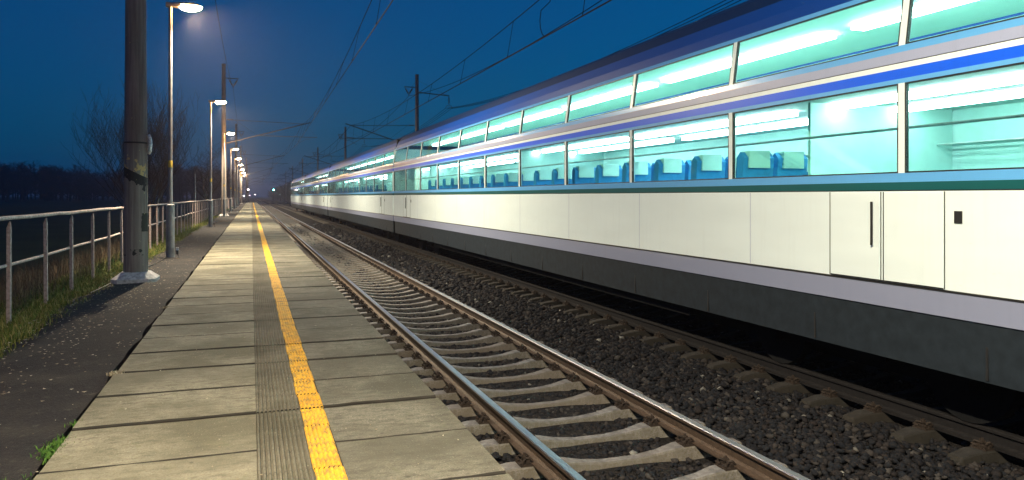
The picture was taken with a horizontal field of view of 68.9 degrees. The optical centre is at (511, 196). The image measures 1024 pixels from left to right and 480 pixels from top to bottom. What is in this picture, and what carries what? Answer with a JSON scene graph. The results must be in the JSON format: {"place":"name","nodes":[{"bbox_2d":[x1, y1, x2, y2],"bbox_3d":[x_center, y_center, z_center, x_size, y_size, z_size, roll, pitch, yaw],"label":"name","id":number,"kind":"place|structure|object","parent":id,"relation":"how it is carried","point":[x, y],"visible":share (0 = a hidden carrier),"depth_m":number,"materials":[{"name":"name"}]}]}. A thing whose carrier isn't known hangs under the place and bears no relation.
{"place":"outdoors","nodes":[
{"label":"outdoors","id":0,"kind":"place"},
{"bbox_2d":[0,216,219,358],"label":"grass","id":1,"kind":"structure","parent":0,"point":[38,309],"depth_m":11.47,"materials":[{"name":"green plant"}]},
{"bbox_2d":[0,202,245,479],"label":"asphalt path","id":2,"kind":"structure","parent":0,"point":[29,419],"depth_m":7.02,"materials":[{"name":"grey asphalt"}]},
{"bbox_2d":[0,419,82,479],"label":"moss","id":3,"kind":"object","parent":2,"relation":"on","point":[48,452],"visible":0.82,"depth_m":4.39,"materials":[{"name":"green plant"}]},
{"bbox_2d":[90,258,164,293],"bbox_3d":[-7.385,1.485,14.711,0.079,0.047,6.563,0,0,-16],"label":"ground cable","id":4,"kind":"object","parent":2,"relation":"on","point":[111,283],"visible":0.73,"depth_m":12.61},
{"bbox_2d":[165,2,201,258],"bbox_3d":[-7.984,-1.565,18.044,0.919,6.285,0.324,0,0,-25],"label":"street lamp","id":5,"kind":"object","parent":2,"relation":"on","point":[170,205],"visible":1,"depth_m":17.95,"materials":[{"name":"grey metal"}]},
{"bbox_2d":[208,100,225,226],"bbox_3d":[-14.378,-1.565,36.307,0.919,6.285,0.324,0,0,-25],"label":"street lamp","id":6,"kind":"object","parent":2,"relation":"on","point":[211,200],"visible":0.98,"depth_m":36.21,"materials":[{"name":"grey metal"}]},
{"bbox_2d":[221,132,233,216],"bbox_3d":[-20.771,-1.565,54.571,0.919,6.285,0.324,0,0,-25],"label":"street lamp","id":7,"kind":"object","parent":2,"relation":"on","point":[224,199],"visible":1,"depth_m":54.49,"materials":[{"name":"grey metal"}]},
{"bbox_2d":[229,148,237,211],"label":"street lamp","id":8,"kind":"object","parent":2,"relation":"on","point":[231,209],"visible":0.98,"depth_m":72.74,"materials":[{"name":"grey metal"}]},
{"bbox_2d":[0,234,466,474],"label":"fallen leaves","id":9,"kind":"object","parent":2,"relation":"on","point":[120,330],"visible":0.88,"depth_m":8.27,"materials":[{"name":"brown plant"}]},
{"bbox_2d":[234,158,240,208],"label":"street lamp","id":10,"kind":"object","parent":2,"relation":"on","point":[234,184],"visible":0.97,"depth_m":91.00,"materials":[{"name":"grey metal"}]},
{"bbox_2d":[239,169,243,204],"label":"street lamp","id":11,"kind":"object","parent":2,"relation":"on","point":[239,186],"visible":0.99,"depth_m":127.54,"materials":[{"name":"grey metal"}]},
{"bbox_2d":[0,196,290,345],"bbox_3d":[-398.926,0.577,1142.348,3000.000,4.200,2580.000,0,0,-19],"label":"ground","id":12,"kind":"structure","parent":0,"point":[27,238],"depth_m":62.22,"materials":[{"name":"black soil"}]},
{"bbox_2d":[0,169,21,201],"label":"bare tree","id":13,"kind":"object","parent":12,"relation":"on","point":[8,190],"visible":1,"depth_m":197.22,"materials":[{"name":"brown plant"}]},
{"bbox_2d":[0,316,28,349],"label":"grass","id":14,"kind":"structure","parent":12,"relation":"on","point":[5,339],"depth_m":7.88,"materials":[{"name":"green plant"}]},
{"bbox_2d":[0,210,217,313],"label":"dry weeds","id":15,"kind":"object","parent":12,"relation":"on","point":[34,280],"visible":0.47,"depth_m":16.41,"materials":[{"name":"brown plant"}]},
{"bbox_2d":[0,198,233,324],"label":"fence","id":16,"kind":"object","parent":12,"relation":"on","point":[9,264],"visible":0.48,"depth_m":12.03,"materials":[{"name":"metal"}]},
{"bbox_2d":[0,161,251,200],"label":"woods","id":17,"kind":"object","parent":12,"relation":"on","point":[82,187],"visible":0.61,"depth_m":238.03,"materials":[{"name":"black plant"}]},
{"bbox_2d":[61,75,199,231],"bbox_3d":[-25.625,-2.725,50.641,8.464,10.454,9.444,0,0,-19],"label":"bare tree","id":18,"kind":"object","parent":12,"relation":"on","point":[159,140],"visible":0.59,"depth_m":49.92,"materials":[{"name":"brown plant"}]},
{"bbox_2d":[110,0,159,283],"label":"catenary mast","id":19,"kind":"object","parent":12,"relation":"on","point":[135,232],"visible":0.96,"depth_m":13.00,"materials":[{"name":"concrete"}]},
{"bbox_2d":[215,0,248,165],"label":"feeder wire","id":20,"kind":"object","parent":19,"relation":"attached to","point":[226,61],"visible":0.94,"depth_m":37.75,"materials":[{"name":"black metal"}]},
{"bbox_2d":[261,0,392,181],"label":"overhead line","id":21,"kind":"object","parent":19,"relation":"hanging from","point":[339,74],"visible":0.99,"depth_m":25.59,"materials":[{"name":"black metal"}]},
{"bbox_2d":[176,130,238,213],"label":"bare tree","id":22,"kind":"object","parent":12,"relation":"on","point":[208,184],"visible":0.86,"depth_m":81.87,"materials":[{"name":"brown plant"}]},
{"bbox_2d":[182,196,233,216],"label":"brushwood","id":23,"kind":"object","parent":12,"relation":"on","point":[217,197],"visible":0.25,"depth_m":97.39,"materials":[{"name":"brown plant"}]},
{"bbox_2d":[247,165,258,201],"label":"catenary mast","id":24,"kind":"object","parent":12,"relation":"on","point":[247,181],"visible":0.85,"depth_m":239.29,"materials":[{"name":"metal"}]},
{"bbox_2d":[189,170,316,201],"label":"woods","id":25,"kind":"object","parent":12,"relation":"on","point":[279,191],"visible":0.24,"depth_m":385.54,"materials":[{"name":"black plant"}]},
{"bbox_2d":[240,146,270,203],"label":"catenary mast","id":26,"kind":"object","parent":12,"relation":"on","point":[243,175],"visible":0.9,"depth_m":146.58,"materials":[{"name":"metal"}]},
{"bbox_2d":[246,158,267,201],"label":"catenary mast","id":27,"kind":"object","parent":12,"relation":"on","point":[251,179],"visible":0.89,"depth_m":192.08,"materials":[{"name":"metal"}]},
{"bbox_2d":[235,124,287,206],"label":"catenary mast","id":28,"kind":"object","parent":12,"relation":"on","point":[236,184],"visible":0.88,"depth_m":102.14,"materials":[{"name":"metal"}]},
{"bbox_2d":[218,64,316,215],"bbox_3d":[-18.581,-4.123,57.065,7.164,11.600,0.720,0,0,-19],"label":"catenary mast","id":29,"kind":"object","parent":12,"relation":"on","point":[223,115],"visible":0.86,"depth_m":55.92,"materials":[{"name":"metal"}]},
{"bbox_2d":[33,202,513,479],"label":"platform","id":30,"kind":"structure","parent":12,"relation":"on","point":[333,433],"depth_m":5.50,"materials":[{"name":"concrete"}]},
{"bbox_2d":[106,306,168,376],"bbox_3d":[-3.959,1.469,8.063,0.148,0.036,4.070,0,0,-19],"label":"moss","id":31,"kind":"object","parent":30,"relation":"on","point":[111,374],"visible":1,"depth_m":6.24,"materials":[{"name":"green plant"}]},
{"bbox_2d":[269,172,286,202],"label":"catenary mast","id":32,"kind":"object","parent":12,"relation":"on","point":[283,185],"visible":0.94,"depth_m":291.07,"materials":[{"name":"metal"}]},
{"bbox_2d":[280,159,302,178],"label":"catenary mast","id":33,"kind":"object","parent":12,"relation":"on","point":[302,169],"visible":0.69,"depth_m":196.65,"materials":[{"name":"metal"}]},
{"bbox_2d":[286,147,331,174],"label":"catenary mast","id":34,"kind":"object","parent":12,"relation":"on","point":[317,152],"visible":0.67,"depth_m":151.33,"materials":[{"name":"metal"}]},
{"bbox_2d":[304,127,365,165],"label":"catenary mast","id":35,"kind":"object","parent":12,"relation":"on","point":[344,134],"visible":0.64,"depth_m":106.97,"materials":[{"name":"metal"}]},
{"bbox_2d":[340,74,451,143],"bbox_3d":[-9.281,-3.573,60.312,9.253,12.700,0.720,0,0,-19],"label":"catenary mast","id":36,"kind":"object","parent":12,"relation":"on","point":[416,87],"visible":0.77,"depth_m":60.71,"materials":[{"name":"metal"}]},
{"bbox_2d":[270,0,611,185],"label":"overhead line","id":37,"kind":"object","parent":36,"relation":"hanging from","point":[479,72],"visible":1,"depth_m":23.76,"materials":[{"name":"black metal"}]},
{"bbox_2d":[287,0,601,176],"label":"feeder wire","id":38,"kind":"object","parent":36,"relation":"hanging from","point":[487,67],"visible":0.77,"depth_m":39.73,"materials":[{"name":"black metal"}]},
{"bbox_2d":[332,0,725,161],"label":"supply cable","id":39,"kind":"object","parent":36,"relation":"attached to","point":[605,56],"visible":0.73,"depth_m":31.08,"materials":[{"name":"black metal"}]},
{"bbox_2d":[335,0,740,161],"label":"supply cable","id":40,"kind":"object","parent":36,"relation":"attached to","point":[493,100],"visible":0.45,"depth_m":51.81,"materials":[{"name":"black metal"}]},
{"bbox_2d":[353,0,733,155],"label":"supply cable","id":41,"kind":"object","parent":36,"relation":"hanging from","point":[656,36],"visible":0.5,"depth_m":28.96,"materials":[{"name":"black metal"}]},
{"bbox_2d":[252,198,1023,479],"bbox_3d":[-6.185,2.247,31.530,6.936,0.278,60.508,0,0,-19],"label":"ballast stones","id":42,"kind":"object","parent":12,"relation":"on","point":[746,412],"visible":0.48,"depth_m":8.38,"materials":[{"name":"grey gravel"}]},
{"bbox_2d":[255,198,809,479],"bbox_3d":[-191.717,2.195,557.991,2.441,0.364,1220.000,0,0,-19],"label":"railway track","id":43,"kind":"structure","parent":42,"relation":"on","point":[698,439],"depth_m":8.43,"materials":[{"name":"metal"}]},
{"bbox_2d":[259,198,1023,479],"bbox_3d":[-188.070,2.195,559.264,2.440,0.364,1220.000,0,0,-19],"label":"railway track","id":44,"kind":"structure","parent":42,"relation":"on","point":[995,442],"depth_m":9.67,"materials":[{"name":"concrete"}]},
{"bbox_2d":[291,0,1023,423],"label":"passenger train","id":45,"kind":"object","parent":44,"relation":"on","point":[791,180],"visible":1,"depth_m":8.89,"materials":[{"name":"white paint"}]},
{"bbox_2d":[0,0,747,196],"label":"sky","id":46,"kind":"structure","parent":0,"point":[285,56],"materials":[{"name":"blue"}]}
]}

